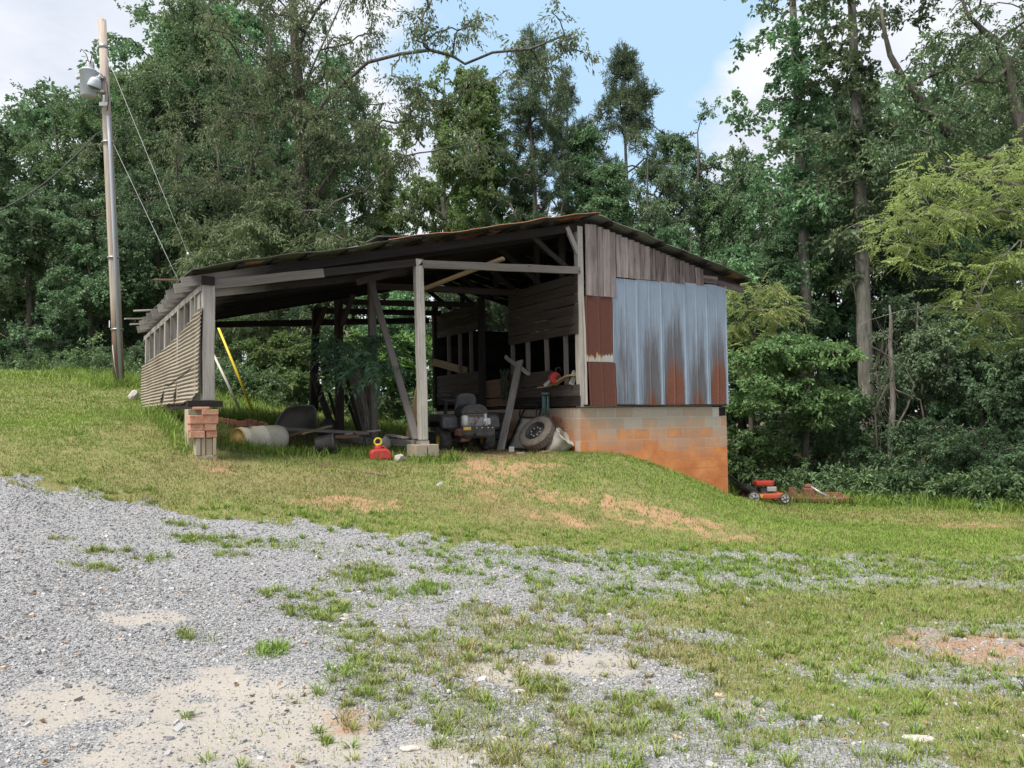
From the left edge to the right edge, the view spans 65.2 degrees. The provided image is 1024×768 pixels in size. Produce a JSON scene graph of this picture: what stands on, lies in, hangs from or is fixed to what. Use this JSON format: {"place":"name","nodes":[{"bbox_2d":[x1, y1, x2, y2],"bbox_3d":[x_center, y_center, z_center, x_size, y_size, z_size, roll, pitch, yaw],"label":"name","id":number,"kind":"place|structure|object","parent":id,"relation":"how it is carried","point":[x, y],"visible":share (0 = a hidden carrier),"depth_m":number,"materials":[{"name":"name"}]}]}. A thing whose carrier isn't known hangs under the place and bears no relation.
{"place":"outdoors","nodes":[
{"label":"outdoors","id":0,"kind":"place"},
{"bbox_2d":[0,374,1023,767],"bbox_3d":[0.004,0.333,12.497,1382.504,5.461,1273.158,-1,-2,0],"label":"ground","id":1,"kind":"structure","parent":0,"point":[208,718],"depth_m":6.11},
{"bbox_2d":[0,321,32,368],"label":"shrub","id":2,"kind":"object","parent":1,"relation":"on","point":[5,346],"visible":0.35,"depth_m":28.66,"materials":[{"name":"green plant"}]},
{"bbox_2d":[0,206,37,367],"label":"slim tree","id":3,"kind":"object","parent":1,"relation":"on","point":[6,315],"visible":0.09,"depth_m":29.78,"materials":[{"name":"green plant"}]},
{"bbox_2d":[0,123,75,337],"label":"broadleaf tree","id":4,"kind":"object","parent":1,"relation":"on","point":[14,135],"visible":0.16,"depth_m":33.12,"materials":[{"name":"green plant"}]},
{"bbox_2d":[17,323,94,370],"bbox_3d":[-15.259,-1.025,26.976,2.441,1.969,2.301,0,-2,-19],"label":"shrub","id":5,"kind":"object","parent":1,"relation":"on","point":[54,345],"visible":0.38,"depth_m":26.61,"materials":[{"name":"green plant"}]},
{"bbox_2d":[0,185,125,352],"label":"broadleaf tree","id":6,"kind":"object","parent":1,"relation":"on","point":[17,264],"visible":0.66,"depth_m":27.72,"materials":[{"name":"green plant"}]},
{"bbox_2d":[0,79,140,332],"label":"broadleaf tree","id":7,"kind":"object","parent":1,"relation":"on","point":[72,122],"visible":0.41,"depth_m":33.18,"materials":[{"name":"green plant"}]},
{"bbox_2d":[6,210,164,367],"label":"broadleaf tree","id":8,"kind":"object","parent":1,"relation":"on","point":[92,283],"visible":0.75,"depth_m":26.84,"materials":[{"name":"green plant"}]},
{"bbox_2d":[76,18,124,384],"bbox_3d":[-10.120,-4.348,19.661,1.166,9.616,0.696,0,-2,-20],"label":"utility pole","id":9,"kind":"object","parent":1,"relation":"on","point":[92,83],"visible":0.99,"depth_m":19.76,"materials":[{"name":"grey wood"}]},
{"bbox_2d":[0,131,102,210],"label":"service cable","id":10,"kind":"object","parent":9,"relation":"attached to","point":[73,157],"visible":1,"depth_m":18.36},
{"bbox_2d":[113,144,241,410],"bbox_3d":[-7.997,-2.473,19.010,4.019,7.146,0.068,-2,-2,21],"label":"guy wire","id":11,"kind":"object","parent":9,"relation":"attached to","point":[227,383],"visible":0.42,"depth_m":18.42,"materials":[{"name":"white metal"}]},
{"bbox_2d":[107,57,252,410],"bbox_3d":[-7.992,-3.578,19.158,4.298,9.328,0.066,-1,-2,17],"label":"guy wire","id":12,"kind":"object","parent":9,"relation":"attached to","point":[234,366],"visible":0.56,"depth_m":18.64,"materials":[{"name":"metal"}]},
{"bbox_2d":[37,37,168,317],"bbox_3d":[-18.136,-7.723,36.439,7.402,15.786,8.103,1,-3,-42],"label":"broadleaf tree","id":13,"kind":"object","parent":1,"relation":"on","point":[122,56],"visible":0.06,"depth_m":34.52,"materials":[{"name":"green plant"}]},
{"bbox_2d":[48,198,167,352],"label":"broadleaf tree","id":14,"kind":"object","parent":1,"relation":"on","point":[96,317],"visible":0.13,"depth_m":30.32,"materials":[{"name":"green plant"}]},
{"bbox_2d":[38,72,207,359],"bbox_3d":[-14.867,-6.336,31.953,6.257,13.007,6.912,-1,-2,7],"label":"broadleaf tree","id":15,"kind":"object","parent":1,"relation":"on","point":[90,153],"visible":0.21,"depth_m":31.19,"materials":[{"name":"green plant"}]},
{"bbox_2d":[126,329,176,364],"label":"shrub","id":16,"kind":"object","parent":1,"relation":"on","point":[139,351],"visible":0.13,"depth_m":23.05,"materials":[{"name":"green plant"}]},
{"bbox_2d":[77,163,228,354],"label":"broadleaf tree","id":17,"kind":"object","parent":1,"relation":"on","point":[140,232],"visible":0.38,"depth_m":28.09,"materials":[{"name":"green plant"}]},
{"bbox_2d":[53,0,279,257],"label":"broadleaf tree","id":18,"kind":"object","parent":1,"relation":"on","point":[140,13],"visible":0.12,"depth_m":36.52,"materials":[{"name":"green plant"}]},
{"bbox_2d":[98,0,286,350],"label":"broadleaf tree","id":19,"kind":"object","parent":1,"relation":"on","point":[166,87],"visible":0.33,"depth_m":31.75,"materials":[{"name":"green plant"}]},
{"bbox_2d":[105,137,282,367],"bbox_3d":[-11.601,-4.550,30.003,6.020,9.697,5.753,-1,-2,14],"label":"broadleaf tree","id":20,"kind":"object","parent":1,"relation":"on","point":[195,171],"visible":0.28,"depth_m":28.89,"materials":[{"name":"green plant"}]},
{"bbox_2d":[134,0,319,363],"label":"broadleaf tree","id":21,"kind":"object","parent":1,"relation":"on","point":[221,72],"visible":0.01,"depth_m":36.43,"materials":[{"name":"green plant"}]},
{"bbox_2d":[214,311,273,380],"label":"broadleaf tree","id":22,"kind":"object","parent":1,"relation":"on","point":[237,331],"visible":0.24,"depth_m":24.10,"materials":[{"name":"green plant"}]},
{"bbox_2d":[150,177,338,380],"bbox_3d":[-8.169,-3.029,26.211,6.771,7.056,6.301,0,-2,-23],"label":"broadleaf tree","id":23,"kind":"object","parent":1,"relation":"on","point":[254,234],"visible":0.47,"depth_m":25.09,"materials":[{"name":"green plant"}]},
{"bbox_2d":[155,1,360,385],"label":"broadleaf tree","id":24,"kind":"object","parent":1,"relation":"on","point":[252,28],"visible":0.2,"depth_m":33.90,"materials":[{"name":"green plant"}]},
{"bbox_2d":[230,421,288,449],"bbox_3d":[-4.182,0.880,13.325,0.454,0.546,0.906,-2,-3,37],"label":"plastic tank","id":25,"kind":"object","parent":1,"relation":"on","point":[271,434],"visible":0.72,"depth_m":13.13,"materials":[{"name":"plastic"}]},
{"bbox_2d":[223,328,323,394],"bbox_3d":[-6.950,-0.425,23.592,3.083,2.372,3.302,0,-2,-17],"label":"shrub","id":26,"kind":"object","parent":1,"relation":"on","point":[288,351],"visible":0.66,"depth_m":22.94,"materials":[{"name":"green plant"}]},
{"bbox_2d":[215,120,354,385],"bbox_3d":[-9.172,-5.160,31.815,5.913,11.297,6.188,-1,-2,18],"label":"broadleaf tree","id":27,"kind":"object","parent":1,"relation":"on","point":[270,150],"visible":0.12,"depth_m":31.63,"materials":[{"name":"green plant"}]},
{"bbox_2d":[274,404,317,434],"bbox_3d":[-4.275,0.702,15.675,0.880,0.602,0.259,0,-3,-28],"label":"upturned tub","id":28,"kind":"object","parent":1,"relation":"on","point":[299,416],"visible":0.75,"depth_m":15.78,"materials":[{"name":"plastic"}]},
{"bbox_2d":[258,298,355,387],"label":"broadleaf tree","id":29,"kind":"object","parent":1,"relation":"on","point":[291,315],"visible":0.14,"depth_m":24.71,"materials":[{"name":"green plant"}]},
{"bbox_2d":[314,433,336,453],"bbox_3d":[-2.905,0.930,12.505,0.346,0.341,0.341,-1,-2,0],"label":"plant pot","id":30,"kind":"object","parent":1,"relation":"on","point":[328,442],"visible":0.95,"depth_m":12.36,"materials":[{"name":"black paint"}]},
{"bbox_2d":[285,427,368,434],"bbox_3d":[-3.436,0.824,14.230,1.988,0.157,0.101,-2,-2,21],"label":"board","id":31,"kind":"object","parent":1,"relation":"on","point":[328,430],"visible":0.77,"depth_m":14.11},
{"bbox_2d":[268,326,386,402],"bbox_3d":[-4.800,-0.261,22.864,4.039,2.902,3.772,1,-3,-42],"label":"shrub","id":32,"kind":"object","parent":1,"relation":"on","point":[347,334],"visible":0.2,"depth_m":22.05,"materials":[{"name":"green plant"}]},
{"bbox_2d":[318,418,336,435],"bbox_3d":[-3.513,0.869,15.389,0.316,0.441,0.304,-3,-3,38],"label":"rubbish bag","id":33,"kind":"object","parent":1,"relation":"on","point":[328,421],"visible":0.45,"depth_m":15.31,"materials":[{"name":"black plastic"}]},
{"bbox_2d":[291,9,381,388],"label":"broadleaf tree","id":34,"kind":"object","parent":1,"relation":"on","point":[362,109],"visible":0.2,"depth_m":37.36,"materials":[{"name":"green plant"}]},
{"bbox_2d":[261,215,440,390],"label":"broadleaf tree","id":35,"kind":"object","parent":1,"relation":"on","point":[331,241],"visible":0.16,"depth_m":25.37,"materials":[{"name":"green plant"}]},
{"bbox_2d":[295,327,428,447],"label":"mimosa sapling","id":36,"kind":"object","parent":1,"relation":"on","point":[373,367],"visible":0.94,"depth_m":13.79,"materials":[{"name":"green plant"}]},
{"bbox_2d":[336,109,410,316],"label":"tulip tree","id":37,"kind":"object","parent":1,"relation":"on","point":[373,170],"visible":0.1,"depth_m":38.95,"materials":[{"name":"green plant"}]},
{"bbox_2d":[144,0,604,371],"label":"oak tree","id":38,"kind":"object","parent":1,"relation":"on","point":[312,135],"visible":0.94,"depth_m":26.21,"materials":[{"name":"green plant"}]},
{"bbox_2d":[369,437,390,459],"bbox_3d":[-2.050,1.003,12.421,0.330,0.349,0.220,0,-2,-17],"label":"fuel can","id":39,"kind":"object","parent":1,"relation":"on","point":[384,453],"visible":0.98,"depth_m":12.34,"materials":[{"name":"red plastic"}]},
{"bbox_2d":[324,291,443,403],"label":"broadleaf tree","id":40,"kind":"object","parent":1,"relation":"on","point":[398,295],"visible":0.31,"depth_m":24.38,"materials":[{"name":"green plant"}]},
{"bbox_2d":[375,162,398,347],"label":"tulip tree","id":41,"kind":"object","parent":1,"relation":"on","point":[383,210],"visible":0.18,"depth_m":36.13,"materials":[{"name":"green plant"}]},
{"bbox_2d":[361,329,434,413],"bbox_3d":[-2.584,-0.018,23.187,4.265,3.064,3.982,0,-2,-22],"label":"shrub","id":42,"kind":"object","parent":1,"relation":"on","point":[407,364],"visible":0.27,"depth_m":22.50,"materials":[{"name":"green plant"}]},
{"bbox_2d":[124,212,751,492],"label":"open shed","id":43,"kind":"structure","parent":1,"relation":"on","point":[635,339],"depth_m":15.10,"materials":[{"name":"wood"}]},
{"bbox_2d":[345,371,361,430],"bbox_3d":[-3.236,0.367,16.263,0.063,1.339,0.682,1,-3,-43],"label":"plank","id":44,"kind":"object","parent":43,"relation":"attached to","point":[354,406],"visible":0.71,"depth_m":16.20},
{"bbox_2d":[349,374,363,436],"bbox_3d":[-3.127,0.353,16.127,0.068,1.439,0.715,1,-3,-44],"label":"plank","id":45,"kind":"object","parent":43,"relation":"attached to","point":[358,408],"visible":0.61,"depth_m":16.06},
{"bbox_2d":[352,372,368,436],"bbox_3d":[-3.039,0.352,16.032,0.641,1.453,0.074,-3,-3,43],"label":"plank","id":46,"kind":"object","parent":43,"relation":"attached to","point":[360,405],"visible":0.63,"depth_m":16.00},
{"bbox_2d":[432,359,468,372],"bbox_3d":[-1.471,-0.416,19.014,0.947,0.412,0.059,-2,-2,21],"label":"plank","id":47,"kind":"object","parent":43,"relation":"attached to","point":[445,365],"visible":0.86,"depth_m":19.01,"materials":[{"name":"wood"}]},
{"bbox_2d":[500,369,509,400],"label":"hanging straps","id":48,"kind":"object","parent":43,"relation":"hanging from","point":[506,383],"visible":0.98,"depth_m":16.62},
{"bbox_2d":[541,388,549,415],"bbox_3d":[0.640,0.418,15.131,0.172,0.755,0.169,-1,-2,13],"label":"wind chime","id":49,"kind":"object","parent":43,"relation":"hanging from","point":[544,403],"visible":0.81,"depth_m":15.10,"materials":[{"name":"teal paint"}]},
{"bbox_2d":[543,367,561,386],"bbox_3d":[0.754,-0.134,14.824,0.402,0.384,0.124,1,-3,-30],"label":"chainsaw","id":50,"kind":"object","parent":43,"relation":"hanging from","point":[554,377],"visible":0.98,"depth_m":14.79,"materials":[{"name":"red plastic"}]},
{"bbox_2d":[383,46,502,341],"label":"tulip tree","id":51,"kind":"object","parent":1,"relation":"on","point":[430,194],"visible":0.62,"depth_m":32.62,"materials":[{"name":"green plant"}]},
{"bbox_2d":[427,390,499,449],"bbox_3d":[-1.009,0.655,14.652,1.100,1.116,1.940,0,-3,-27],"label":"riding mower","id":52,"kind":"object","parent":1,"relation":"on","point":[473,420],"visible":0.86,"depth_m":14.01,"materials":[{"name":"metal"}]},
{"bbox_2d":[418,151,512,346],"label":"tulip tree","id":53,"kind":"object","parent":1,"relation":"on","point":[452,203],"visible":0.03,"depth_m":38.29,"materials":[{"name":"green plant"}]},
{"bbox_2d":[425,220,529,368],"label":"broadleaf tree","id":54,"kind":"object","parent":1,"relation":"on","point":[500,325],"visible":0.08,"depth_m":30.42,"materials":[{"name":"green plant"}]},
{"bbox_2d":[440,79,517,330],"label":"tulip tree","id":55,"kind":"object","parent":1,"relation":"on","point":[463,198],"visible":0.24,"depth_m":35.19,"materials":[{"name":"green plant"}]},
{"bbox_2d":[497,359,523,450],"bbox_3d":[-0.024,0.380,15.431,0.154,1.794,1.492,-1,-2,16],"label":"plank","id":56,"kind":"object","parent":1,"relation":"on","point":[509,407],"visible":0.97,"depth_m":15.37,"materials":[{"name":"wood"}]},
{"bbox_2d":[0,364,1023,767],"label":"grass","id":57,"kind":"structure","parent":1,"relation":"on","point":[784,520],"depth_m":7.76,"materials":[{"name":"plant"}]},
{"bbox_2d":[0,331,1023,510],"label":"undergrowth","id":58,"kind":"object","parent":1,"relation":"on","point":[981,485],"visible":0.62,"depth_m":20.34,"materials":[{"name":"green plant"}]},
{"bbox_2d":[0,26,1023,447],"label":"woodland","id":59,"kind":"object","parent":1,"relation":"on","point":[36,114],"visible":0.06,"depth_m":36.45,"materials":[{"name":"green plant"}]},
{"bbox_2d":[5,450,1023,767],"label":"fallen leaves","id":60,"kind":"object","parent":1,"relation":"on","point":[503,672],"visible":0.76,"depth_m":5.10,"materials":[{"name":"plant"}]},
{"bbox_2d":[500,160,540,314],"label":"slim tree","id":61,"kind":"object","parent":1,"relation":"on","point":[520,200],"visible":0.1,"depth_m":37.02,"materials":[{"name":"green plant"}]},
{"bbox_2d":[506,404,541,449],"bbox_3d":[0.274,0.814,15.467,0.520,0.885,0.822,1,-3,-34],"label":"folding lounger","id":62,"kind":"object","parent":1,"relation":"on","point":[515,443],"visible":0.71,"depth_m":15.59,"materials":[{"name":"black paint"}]},
{"bbox_2d":[481,21,588,224],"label":"pine tree","id":63,"kind":"object","parent":1,"relation":"on","point":[525,107],"visible":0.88,"depth_m":33.14,"materials":[{"name":"green plant"}]},
{"bbox_2d":[519,416,555,450],"bbox_3d":[0.459,0.908,14.695,0.690,0.632,0.562,-3,-3,39],"label":"truck tyre","id":64,"kind":"object","parent":1,"relation":"on","point":[536,433],"visible":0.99,"depth_m":14.59,"materials":[{"name":"rubber"}]},
{"bbox_2d":[546,427,573,451],"bbox_3d":[0.888,1.063,14.599,0.540,0.545,0.454,-2,-3,34],"label":"crushed tub","id":65,"kind":"object","parent":1,"relation":"on","point":[560,440],"visible":0.81,"depth_m":14.46,"materials":[{"name":"white plastic"}]},
{"bbox_2d":[537,64,601,216],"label":"pine tree","id":66,"kind":"object","parent":1,"relation":"on","point":[549,172],"visible":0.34,"depth_m":36.97,"materials":[{"name":"green plant"}]},
{"bbox_2d":[557,123,610,214],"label":"slim tree","id":67,"kind":"object","parent":1,"relation":"on","point":[586,141],"visible":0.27,"depth_m":36.10,"materials":[{"name":"green plant"}]},
{"bbox_2d":[577,159,654,231],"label":"slim tree","id":68,"kind":"object","parent":1,"relation":"on","point":[613,204],"visible":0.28,"depth_m":30.86,"materials":[{"name":"green plant"}]},
{"bbox_2d":[563,37,692,229],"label":"pine tree","id":69,"kind":"object","parent":1,"relation":"on","point":[634,120],"visible":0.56,"depth_m":38.88,"materials":[{"name":"green plant"}]},
{"bbox_2d":[621,128,701,250],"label":"broadleaf tree","id":70,"kind":"object","parent":1,"relation":"on","point":[663,182],"visible":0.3,"depth_m":31.99,"materials":[{"name":"green plant"}]},
{"bbox_2d":[629,98,764,271],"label":"broadleaf tree","id":71,"kind":"object","parent":1,"relation":"on","point":[683,148],"visible":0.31,"depth_m":33.25,"materials":[{"name":"green plant"}]},
{"bbox_2d":[645,219,786,352],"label":"broadleaf tree","id":72,"kind":"object","parent":1,"relation":"on","point":[730,258],"visible":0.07,"depth_m":27.33,"materials":[{"name":"green plant"}]},
{"bbox_2d":[689,138,796,431],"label":"broadleaf tree","id":73,"kind":"object","parent":1,"relation":"on","point":[738,155],"visible":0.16,"depth_m":33.29,"materials":[{"name":"green plant"}]},
{"bbox_2d":[727,424,781,484],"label":"shrub","id":74,"kind":"object","parent":1,"relation":"on","point":[733,454],"visible":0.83,"depth_m":20.15,"materials":[{"name":"green plant"}]},
{"bbox_2d":[727,473,789,503],"bbox_3d":[5.056,2.122,16.999,1.528,0.813,0.570,-1,-2,-4],"label":"push mower","id":75,"kind":"object","parent":1,"relation":"on","point":[749,491],"visible":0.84,"depth_m":16.86,"materials":[{"name":"metal"}]},
{"bbox_2d":[728,430,792,482],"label":"shrub","id":76,"kind":"object","parent":1,"relation":"on","point":[778,455],"visible":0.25,"depth_m":20.59,"materials":[{"name":"green plant"}]},
{"bbox_2d":[701,179,837,439],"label":"broadleaf tree","id":77,"kind":"object","parent":1,"relation":"on","point":[715,232],"visible":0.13,"depth_m":30.81,"materials":[{"name":"green plant"}]},
{"bbox_2d":[726,268,823,472],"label":"sumac tree","id":78,"kind":"object","parent":1,"relation":"on","point":[783,311],"visible":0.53,"depth_m":22.45,"materials":[{"name":"green plant"}]},
{"bbox_2d":[730,234,834,443],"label":"slim tree","id":79,"kind":"object","parent":1,"relation":"on","point":[778,265],"visible":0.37,"depth_m":25.84,"materials":[{"name":"green plant"}]},
{"bbox_2d":[763,442,810,476],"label":"shrub","id":80,"kind":"object","parent":1,"relation":"on","point":[792,458],"visible":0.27,"depth_m":21.53,"materials":[{"name":"green plant"}]},
{"bbox_2d":[715,0,886,458],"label":"tulip tree","id":81,"kind":"object","parent":1,"relation":"on","point":[795,63],"visible":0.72,"depth_m":25.88,"materials":[{"name":"green plant"}]},
{"bbox_2d":[722,332,880,481],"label":"dogwood tree","id":82,"kind":"object","parent":1,"relation":"on","point":[780,354],"visible":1,"depth_m":20.14,"materials":[{"name":"green plant"}]},
{"bbox_2d":[728,101,911,438],"bbox_3d":[11.978,-4.320,31.026,6.630,13.781,7.323,-2,-3,36],"label":"broadleaf tree","id":83,"kind":"object","parent":1,"relation":"on","point":[832,298],"visible":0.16,"depth_m":30.10,"materials":[{"name":"green plant"}]},
{"bbox_2d":[788,484,857,502],"bbox_3d":[7.223,2.564,18.506,2.326,0.510,1.146,-1,-2,8],"label":"rotary cutter","id":84,"kind":"object","parent":1,"relation":"on","point":[808,488],"visible":0.56,"depth_m":18.34,"materials":[{"name":"metal"}]},
{"bbox_2d":[765,385,886,466],"bbox_3d":[9.228,1.460,23.695,3.408,2.917,3.614,-1,-2,11],"label":"shrub","id":85,"kind":"object","parent":1,"relation":"on","point":[796,435],"visible":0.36,"depth_m":22.98,"materials":[{"name":"green plant"}]},
{"bbox_2d":[809,425,895,480],"bbox_3d":[8.787,2.005,20.932,2.150,1.869,2.027,-1,-2,15],"label":"shrub","id":86,"kind":"object","parent":1,"relation":"on","point":[879,460],"visible":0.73,"depth_m":20.71,"materials":[{"name":"green plant"}]},
{"bbox_2d":[756,0,952,466],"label":"tulip tree","id":87,"kind":"object","parent":1,"relation":"on","point":[853,87],"visible":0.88,"depth_m":24.46,"materials":[{"name":"green plant"}]},
{"bbox_2d":[867,304,923,474],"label":"dead tree","id":88,"kind":"object","parent":1,"relation":"on","point":[892,401],"visible":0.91,"depth_m":20.71,"materials":[{"name":"wood"}]},
{"bbox_2d":[821,81,994,424],"bbox_3d":[14.284,-4.530,29.804,6.543,14.246,5.977,1,-3,-43],"label":"broadleaf tree","id":89,"kind":"object","parent":1,"relation":"on","point":[884,183],"visible":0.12,"depth_m":29.36,"materials":[{"name":"green plant"}]},
{"bbox_2d":[824,184,1001,448],"bbox_3d":[13.799,-2.084,27.525,5.954,9.479,6.230,-2,-2,21],"label":"broadleaf tree","id":90,"kind":"object","parent":1,"relation":"on","point":[926,281],"visible":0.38,"depth_m":26.13,"materials":[{"name":"green plant"}]},
{"bbox_2d":[837,291,990,473],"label":"broadleaf tree","id":91,"kind":"object","parent":1,"relation":"on","point":[917,336],"visible":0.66,"depth_m":21.58,"materials":[{"name":"green plant"}]},
{"bbox_2d":[902,735,935,741],"bbox_3d":[2.074,1.802,4.075,0.123,0.022,0.128,1,-3,-39],"label":"stone","id":92,"kind":"object","parent":1,"relation":"on","point":[925,737],"visible":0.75,"depth_m":4.06,"materials":[{"name":"stone"}]},
{"bbox_2d":[874,414,987,495],"bbox_3d":[9.737,1.825,18.685,2.419,2.230,2.566,-3,-3,42],"label":"shrub","id":93,"kind":"object","parent":1,"relation":"on","point":[910,442],"visible":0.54,"depth_m":18.74,"materials":[{"name":"green plant"}]},
{"bbox_2d":[848,7,1023,235],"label":"leaning tree","id":94,"kind":"object","parent":1,"relation":"on","point":[955,139],"visible":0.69,"depth_m":22.57,"materials":[{"name":"green plant"}]},
{"bbox_2d":[853,123,1023,366],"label":"walnut tree","id":95,"kind":"object","parent":1,"relation":"on","point":[949,216],"visible":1,"depth_m":16.83,"materials":[{"name":"green plant"}]},
{"bbox_2d":[889,38,1023,426],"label":"broadleaf tree","id":96,"kind":"object","parent":1,"relation":"on","point":[984,89],"visible":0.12,"depth_m":28.53,"materials":[{"name":"green plant"}]},
{"bbox_2d":[914,304,1023,473],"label":"broadleaf tree","id":97,"kind":"object","parent":1,"relation":"on","point":[973,386],"visible":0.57,"depth_m":20.61,"materials":[{"name":"green plant"}]},
{"bbox_2d":[915,161,1023,451],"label":"broadleaf tree","id":98,"kind":"object","parent":1,"relation":"on","point":[1006,239],"visible":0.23,"depth_m":24.94,"materials":[{"name":"green plant"}]},
{"bbox_2d":[924,425,1020,498],"bbox_3d":[10.460,1.885,17.622,2.147,1.979,2.277,0,-3,-27],"label":"shrub","id":99,"kind":"object","parent":1,"relation":"on","point":[963,444],"visible":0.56,"depth_m":17.64,"materials":[{"name":"green plant"}]},
{"bbox_2d":[923,0,1023,161],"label":"broadleaf tree","id":100,"kind":"object","parent":1,"relation":"on","point":[1013,95],"visible":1,"depth_m":21.20,"materials":[{"name":"green plant"}]},
{"bbox_2d":[958,337,1023,425],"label":"broadleaf tree","id":101,"kind":"object","parent":1,"relation":"on","point":[1017,360],"visible":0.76,"depth_m":19.93,"materials":[{"name":"green plant"}]},
{"bbox_2d":[968,425,1023,488],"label":"shrub","id":102,"kind":"object","parent":1,"relation":"on","point":[1010,461],"visible":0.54,"depth_m":16.86,"materials":[{"name":"green plant"}]},
{"bbox_2d":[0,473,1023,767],"bbox_3d":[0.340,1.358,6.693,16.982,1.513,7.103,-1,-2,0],"label":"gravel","id":103,"kind":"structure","parent":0,"point":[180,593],"depth_m":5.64,"materials":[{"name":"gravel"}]},
{"bbox_2d":[0,0,1023,411],"label":"sky","id":104,"kind":"structure","parent":0,"point":[683,46],"materials":[{"name":"blue"}]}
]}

